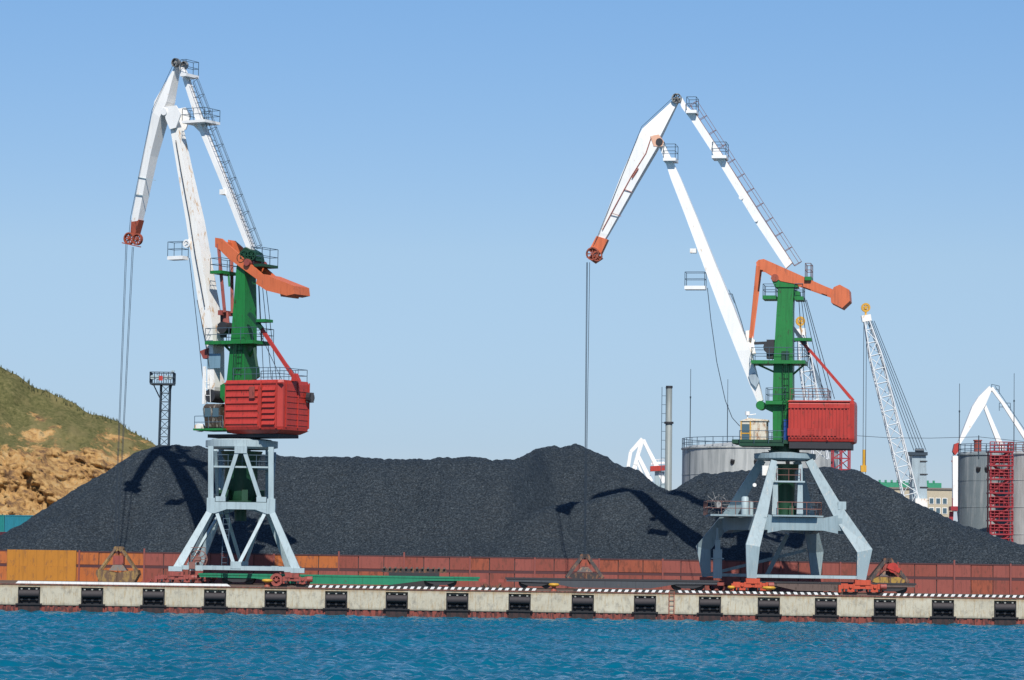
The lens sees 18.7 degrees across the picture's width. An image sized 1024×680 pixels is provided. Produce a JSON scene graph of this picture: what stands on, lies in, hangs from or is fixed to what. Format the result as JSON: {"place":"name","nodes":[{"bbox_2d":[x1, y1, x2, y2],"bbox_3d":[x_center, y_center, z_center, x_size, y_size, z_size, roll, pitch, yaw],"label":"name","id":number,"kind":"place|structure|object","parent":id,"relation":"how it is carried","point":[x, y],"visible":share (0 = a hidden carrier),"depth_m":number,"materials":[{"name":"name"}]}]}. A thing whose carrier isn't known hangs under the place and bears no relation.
{"place":"outdoors","nodes":[
{"label":"outdoors","id":0,"kind":"place"},
{"bbox_2d":[0,367,155,514],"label":"hill","id":1,"kind":"structure","parent":0,"point":[52,450],"depth_m":621.62,"materials":[{"name":"brown stone"}]},
{"bbox_2d":[0,365,152,442],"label":"hilltop scrub","id":2,"kind":"object","parent":1,"relation":"on","point":[32,386],"visible":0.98,"depth_m":639.99,"materials":[{"name":"green plant"}]},
{"bbox_2d":[149,370,175,445],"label":"floodlight tower","id":3,"kind":"structure","parent":0,"point":[152,377],"depth_m":329.76,"materials":[{"name":"grey metal"}]},
{"bbox_2d":[0,609,1023,679],"bbox_3d":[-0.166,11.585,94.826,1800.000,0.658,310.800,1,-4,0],"label":"water","id":4,"kind":"structure","parent":0,"point":[78,645],"depth_m":166.03,"materials":[{"name":"blue liquid"}]},
{"bbox_2d":[0,580,1023,624],"bbox_3d":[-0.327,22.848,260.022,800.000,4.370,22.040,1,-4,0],"label":"quay","id":5,"kind":"structure","parent":0,"point":[548,603],"depth_m":249.16,"materials":[{"name":"concrete"}]},
{"bbox_2d":[15,588,41,611],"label":"quay fender","id":6,"kind":"object","parent":5,"relation":"attached to","point":[29,599],"visible":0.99,"depth_m":249.05,"materials":[{"name":"rubber"}]},
{"bbox_2d":[7,566,75,580],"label":"steel plate","id":7,"kind":"object","parent":5,"relation":"on","point":[47,573],"visible":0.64,"depth_m":267.21,"materials":[{"name":"orange metal"}]},
{"bbox_2d":[7,549,76,566],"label":"steel plate","id":8,"kind":"object","parent":7,"relation":"on","point":[67,558],"visible":1,"depth_m":267.34,"materials":[{"name":"orange metal"}]},
{"bbox_2d":[79,589,104,611],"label":"quay fender","id":9,"kind":"object","parent":5,"relation":"attached to","point":[93,598],"visible":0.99,"depth_m":249.06,"materials":[{"name":"rubber"}]},
{"bbox_2d":[96,546,140,581],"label":"clamshell grab","id":10,"kind":"object","parent":5,"relation":"on","point":[133,575],"visible":0.88,"depth_m":261.27,"materials":[{"name":"yellow metal"}]},
{"bbox_2d":[16,581,230,585],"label":"kerb beam","id":11,"kind":"structure","parent":5,"relation":"on","point":[116,583],"depth_m":249.22,"materials":[{"name":"concrete"}]},
{"bbox_2d":[141,578,158,582],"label":"scrap pile","id":12,"kind":"object","parent":5,"relation":"on","point":[148,580],"visible":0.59,"depth_m":251.87,"materials":[{"name":"red paint"}]},
{"bbox_2d":[140,590,166,612],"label":"quay fender","id":13,"kind":"object","parent":5,"relation":"attached to","point":[152,599],"visible":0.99,"depth_m":249.06,"materials":[{"name":"rubber"}]},
{"bbox_2d":[114,58,314,585],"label":"portal crane","id":14,"kind":"object","parent":5,"relation":"on","point":[252,413],"visible":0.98,"depth_m":256.97,"materials":[{"name":"blue paint"}]},
{"bbox_2d":[201,591,227,613],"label":"quay fender","id":15,"kind":"object","parent":5,"relation":"attached to","point":[214,601],"visible":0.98,"depth_m":249.05,"materials":[{"name":"rubber"}]},
{"bbox_2d":[262,579,272,586],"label":"bollard","id":16,"kind":"object","parent":5,"relation":"on","point":[266,581],"visible":1,"depth_m":250.00,"materials":[{"name":"yellow metal"}]},
{"bbox_2d":[262,592,288,614],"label":"quay fender","id":17,"kind":"object","parent":5,"relation":"attached to","point":[275,602],"visible":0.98,"depth_m":249.05,"materials":[{"name":"rubber"}]},
{"bbox_2d":[323,593,348,614],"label":"quay fender","id":18,"kind":"object","parent":5,"relation":"attached to","point":[335,603],"visible":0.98,"depth_m":249.06,"materials":[{"name":"rubber"}]},
{"bbox_2d":[197,573,485,586],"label":"flat wagon","id":19,"kind":"object","parent":5,"relation":"on","point":[251,578],"visible":0.98,"depth_m":254.96,"materials":[{"name":"metal"}]},
{"bbox_2d":[383,593,409,616],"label":"quay fender","id":20,"kind":"object","parent":5,"relation":"attached to","point":[396,605],"visible":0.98,"depth_m":249.05,"materials":[{"name":"rubber"}]},
{"bbox_2d":[382,567,446,586],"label":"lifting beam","id":21,"kind":"structure","parent":5,"relation":"on","point":[401,571],"depth_m":259.37,"materials":[{"name":"metal"}]},
{"bbox_2d":[305,585,535,590],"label":"kerb beam","id":22,"kind":"structure","parent":5,"relation":"on","point":[409,587],"depth_m":249.22,"materials":[{"name":"concrete"}]},
{"bbox_2d":[444,595,469,617],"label":"quay fender","id":23,"kind":"object","parent":5,"relation":"attached to","point":[456,605],"visible":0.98,"depth_m":249.05,"materials":[{"name":"rubber"}]},
{"bbox_2d":[480,583,512,587],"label":"scrap pile","id":24,"kind":"object","parent":5,"relation":"on","point":[484,585],"visible":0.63,"depth_m":253.42,"materials":[{"name":"metal"}]},
{"bbox_2d":[0,548,1023,594],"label":"retaining wall","id":25,"kind":"structure","parent":5,"relation":"on","point":[948,578],"depth_m":271.20,"materials":[{"name":"metal"}]},
{"bbox_2d":[506,595,532,617],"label":"quay fender","id":26,"kind":"object","parent":5,"relation":"attached to","point":[519,605],"visible":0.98,"depth_m":249.05,"materials":[{"name":"rubber"}]},
{"bbox_2d":[548,583,558,590],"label":"bollard","id":27,"kind":"object","parent":5,"relation":"on","point":[553,585],"visible":1,"depth_m":250.01,"materials":[{"name":"yellow metal"}]},
{"bbox_2d":[570,596,595,618],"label":"quay fender","id":28,"kind":"object","parent":5,"relation":"attached to","point":[582,607],"visible":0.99,"depth_m":249.05,"materials":[{"name":"rubber"}]},
{"bbox_2d":[499,577,723,590],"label":"flat wagon","id":29,"kind":"object","parent":5,"relation":"on","point":[676,584],"visible":0.97,"depth_m":254.96,"materials":[{"name":"metal"}]},
{"bbox_2d":[573,589,668,592],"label":"kerb beam","id":30,"kind":"structure","parent":5,"relation":"on","point":[616,590],"depth_m":249.22,"materials":[{"name":"metal"}]},
{"bbox_2d":[632,597,657,619],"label":"quay fender","id":31,"kind":"object","parent":5,"relation":"attached to","point":[644,607],"visible":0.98,"depth_m":249.05,"materials":[{"name":"rubber"}]},
{"bbox_2d":[669,591,674,614],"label":"quay ladder","id":32,"kind":"object","parent":5,"relation":"attached to","point":[671,600],"visible":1,"depth_m":249.06,"materials":[{"name":"brown metal"}]},
{"bbox_2d":[697,598,722,621],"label":"quay fender","id":33,"kind":"object","parent":5,"relation":"attached to","point":[709,609],"visible":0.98,"depth_m":249.05,"materials":[{"name":"rubber"}]},
{"bbox_2d":[584,93,886,593],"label":"portal crane","id":34,"kind":"object","parent":5,"relation":"on","point":[812,424],"visible":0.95,"depth_m":256.85,"materials":[{"name":"blue paint"}]},
{"bbox_2d":[565,554,604,578],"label":"clamshell grab","id":35,"kind":"object","parent":34,"relation":"hanging from","point":[581,562],"visible":0.99,"depth_m":256.81,"materials":[{"name":"metal"}]},
{"bbox_2d":[784,419,787,439],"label":"side door","id":36,"kind":"structure","parent":34,"relation":"in","point":[784,419],"depth_m":255.80,"materials":[{"name":"blue paint"}]},
{"bbox_2d":[674,590,837,594],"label":"kerb beam","id":37,"kind":"structure","parent":5,"relation":"on","point":[759,592],"depth_m":249.22,"materials":[{"name":"concrete"}]},
{"bbox_2d":[756,599,781,621],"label":"quay fender","id":38,"kind":"object","parent":5,"relation":"attached to","point":[768,610],"visible":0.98,"depth_m":249.05,"materials":[{"name":"rubber"}]},
{"bbox_2d":[762,586,775,591],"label":"bollard","id":39,"kind":"object","parent":5,"relation":"on","point":[768,588],"visible":1,"depth_m":249.36,"materials":[{"name":"yellow metal"}]},
{"bbox_2d":[813,600,838,622],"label":"quay fender","id":40,"kind":"object","parent":5,"relation":"attached to","point":[825,611],"visible":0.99,"depth_m":249.06,"materials":[{"name":"rubber"}]},
{"bbox_2d":[738,581,920,592],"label":"flat wagon","id":41,"kind":"object","parent":5,"relation":"on","point":[830,586],"visible":0.53,"depth_m":254.96,"materials":[{"name":"metal"}]},
{"bbox_2d":[866,558,909,582],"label":"clamshell grab","id":42,"kind":"object","parent":41,"relation":"on","point":[892,567],"visible":0.97,"depth_m":256.45,"materials":[{"name":"metal"}]},
{"bbox_2d":[872,601,897,623],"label":"quay fender","id":43,"kind":"object","parent":5,"relation":"attached to","point":[884,611],"visible":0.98,"depth_m":249.06,"materials":[{"name":"rubber"}]},
{"bbox_2d":[930,601,955,624],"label":"quay fender","id":44,"kind":"object","parent":5,"relation":"attached to","point":[942,612],"visible":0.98,"depth_m":249.05,"materials":[{"name":"rubber"}]},
{"bbox_2d":[878,593,1023,597],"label":"kerb beam","id":45,"kind":"structure","parent":5,"relation":"on","point":[947,595],"depth_m":249.22,"materials":[{"name":"metal"}]},
{"bbox_2d":[992,602,1018,625],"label":"quay fender","id":46,"kind":"object","parent":5,"relation":"attached to","point":[1004,613],"visible":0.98,"depth_m":249.05,"materials":[{"name":"rubber"}]},
{"bbox_2d":[0,0,1023,521],"label":"sky","id":47,"kind":"structure","parent":0,"point":[439,178],"materials":[{"name":"blue"}]},
{"bbox_2d":[626,438,664,487],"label":"distant portal crane","id":48,"kind":"object","parent":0,"point":[659,470],"visible":0.86,"depth_m":559.54,"materials":[{"name":"white paint"}]},
{"bbox_2d":[796,316,845,460],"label":"lattice boom crane","id":49,"kind":"object","parent":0,"point":[802,332],"visible":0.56,"depth_m":322.50,"materials":[{"name":"white paint"}]},
{"bbox_2d":[879,480,951,517],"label":"office building","id":50,"kind":"structure","parent":0,"point":[939,498],"depth_m":469.55,"materials":[{"name":"beige concrete"}]},
{"bbox_2d":[929,498,933,503],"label":"window","id":51,"kind":"structure","parent":50,"relation":"in","point":[931,500],"depth_m":469.45,"materials":[{"name":"blue glass"}]},
{"bbox_2d":[936,498,940,503],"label":"window","id":52,"kind":"structure","parent":50,"relation":"in","point":[938,500],"depth_m":469.45,"materials":[{"name":"glass"}]},
{"bbox_2d":[942,498,946,503],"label":"window","id":53,"kind":"structure","parent":50,"relation":"in","point":[944,500],"depth_m":469.45,"materials":[{"name":"blue glass"}]},
{"bbox_2d":[942,508,946,513],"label":"window","id":54,"kind":"structure","parent":50,"relation":"in","point":[944,510],"depth_m":469.34,"materials":[{"name":"glass"}]},
{"bbox_2d":[866,435,1023,458],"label":"overhead wire","id":55,"kind":"object","parent":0,"point":[958,437],"visible":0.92,"depth_m":300.09,"materials":[{"name":"metal"}]},
{"bbox_2d":[959,384,959,496],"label":"antenna","id":56,"kind":"object","parent":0,"point":[959,440],"visible":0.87,"depth_m":335.06,"materials":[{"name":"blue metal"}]},
{"bbox_2d":[949,384,1023,519],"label":"distant portal crane","id":57,"kind":"object","parent":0,"point":[978,405],"visible":0.83,"depth_m":399.89,"materials":[{"name":"white paint"}]},
{"bbox_3d":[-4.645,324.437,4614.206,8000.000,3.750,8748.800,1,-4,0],"label":"ground","id":58,"kind":"structure","parent":0,"visible":0},
{"bbox_2d":[0,443,1023,563],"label":"coal heaps","id":59,"kind":"object","parent":58,"relation":"on","point":[531,504],"visible":0.81,"depth_m":278.64,"materials":[{"name":"black stone"}]},
{"bbox_2d":[661,404,665,484],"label":"ladder mast","id":60,"kind":"object","parent":58,"relation":"on","point":[661,434],"visible":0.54,"depth_m":345.12,"materials":[{"name":"metal"}]},
{"bbox_2d":[664,386,673,490],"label":"chimney","id":61,"kind":"object","parent":58,"relation":"on","point":[668,423],"visible":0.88,"depth_m":344.77,"materials":[{"name":"metal"}]},
{"bbox_2d":[689,369,690,479],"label":"antenna","id":62,"kind":"object","parent":58,"relation":"on","point":[690,422],"visible":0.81,"depth_m":330.19,"materials":[{"name":"grey metal"}]},
{"bbox_2d":[727,393,727,442],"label":"antenna","id":63,"kind":"object","parent":58,"relation":"on","point":[727,417],"visible":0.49,"depth_m":352.22,"materials":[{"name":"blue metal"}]},
{"bbox_2d":[681,436,838,483],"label":"storage tank","id":64,"kind":"object","parent":58,"relation":"on","point":[717,458],"visible":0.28,"depth_m":347.90,"materials":[{"name":"metal"}]},
{"bbox_2d":[831,450,850,469],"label":"red truss tower","id":65,"kind":"structure","parent":58,"relation":"on","point":[840,458],"depth_m":305.93,"materials":[{"name":"red metal"}]},
{"bbox_2d":[860,303,928,507],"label":"lattice boom crane","id":66,"kind":"object","parent":58,"relation":"on","point":[916,465],"visible":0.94,"depth_m":335.12,"materials":[{"name":"white paint"}]},
{"bbox_2d":[957,440,1014,537],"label":"storage tank","id":67,"kind":"object","parent":58,"relation":"on","point":[972,505],"visible":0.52,"depth_m":343.12,"materials":[{"name":"metal"}]},
{"bbox_2d":[986,441,1013,541],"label":"stair tower","id":68,"kind":"structure","parent":58,"relation":"on","point":[1004,485],"depth_m":332.80,"materials":[{"name":"red metal"}]},
{"bbox_2d":[1007,442,1023,543],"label":"storage tank","id":69,"kind":"object","parent":58,"relation":"on","point":[1018,508],"visible":0.52,"depth_m":335.55,"materials":[{"name":"metal"}]},
{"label":"shipping container","id":70,"kind":"object","parent":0,"visible":0},
{"bbox_2d":[0,515,4,531],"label":"shipping container","id":71,"kind":"object","parent":70,"relation":"on","point":[2,522],"visible":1,"depth_m":499.10,"materials":[{"name":"teal metal"}]},
{"bbox_2d":[4,515,33,531],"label":"shipping container","id":72,"kind":"object","parent":70,"relation":"on","point":[12,521],"visible":0.29,"depth_m":499.13,"materials":[{"name":"teal metal"}]}
]}

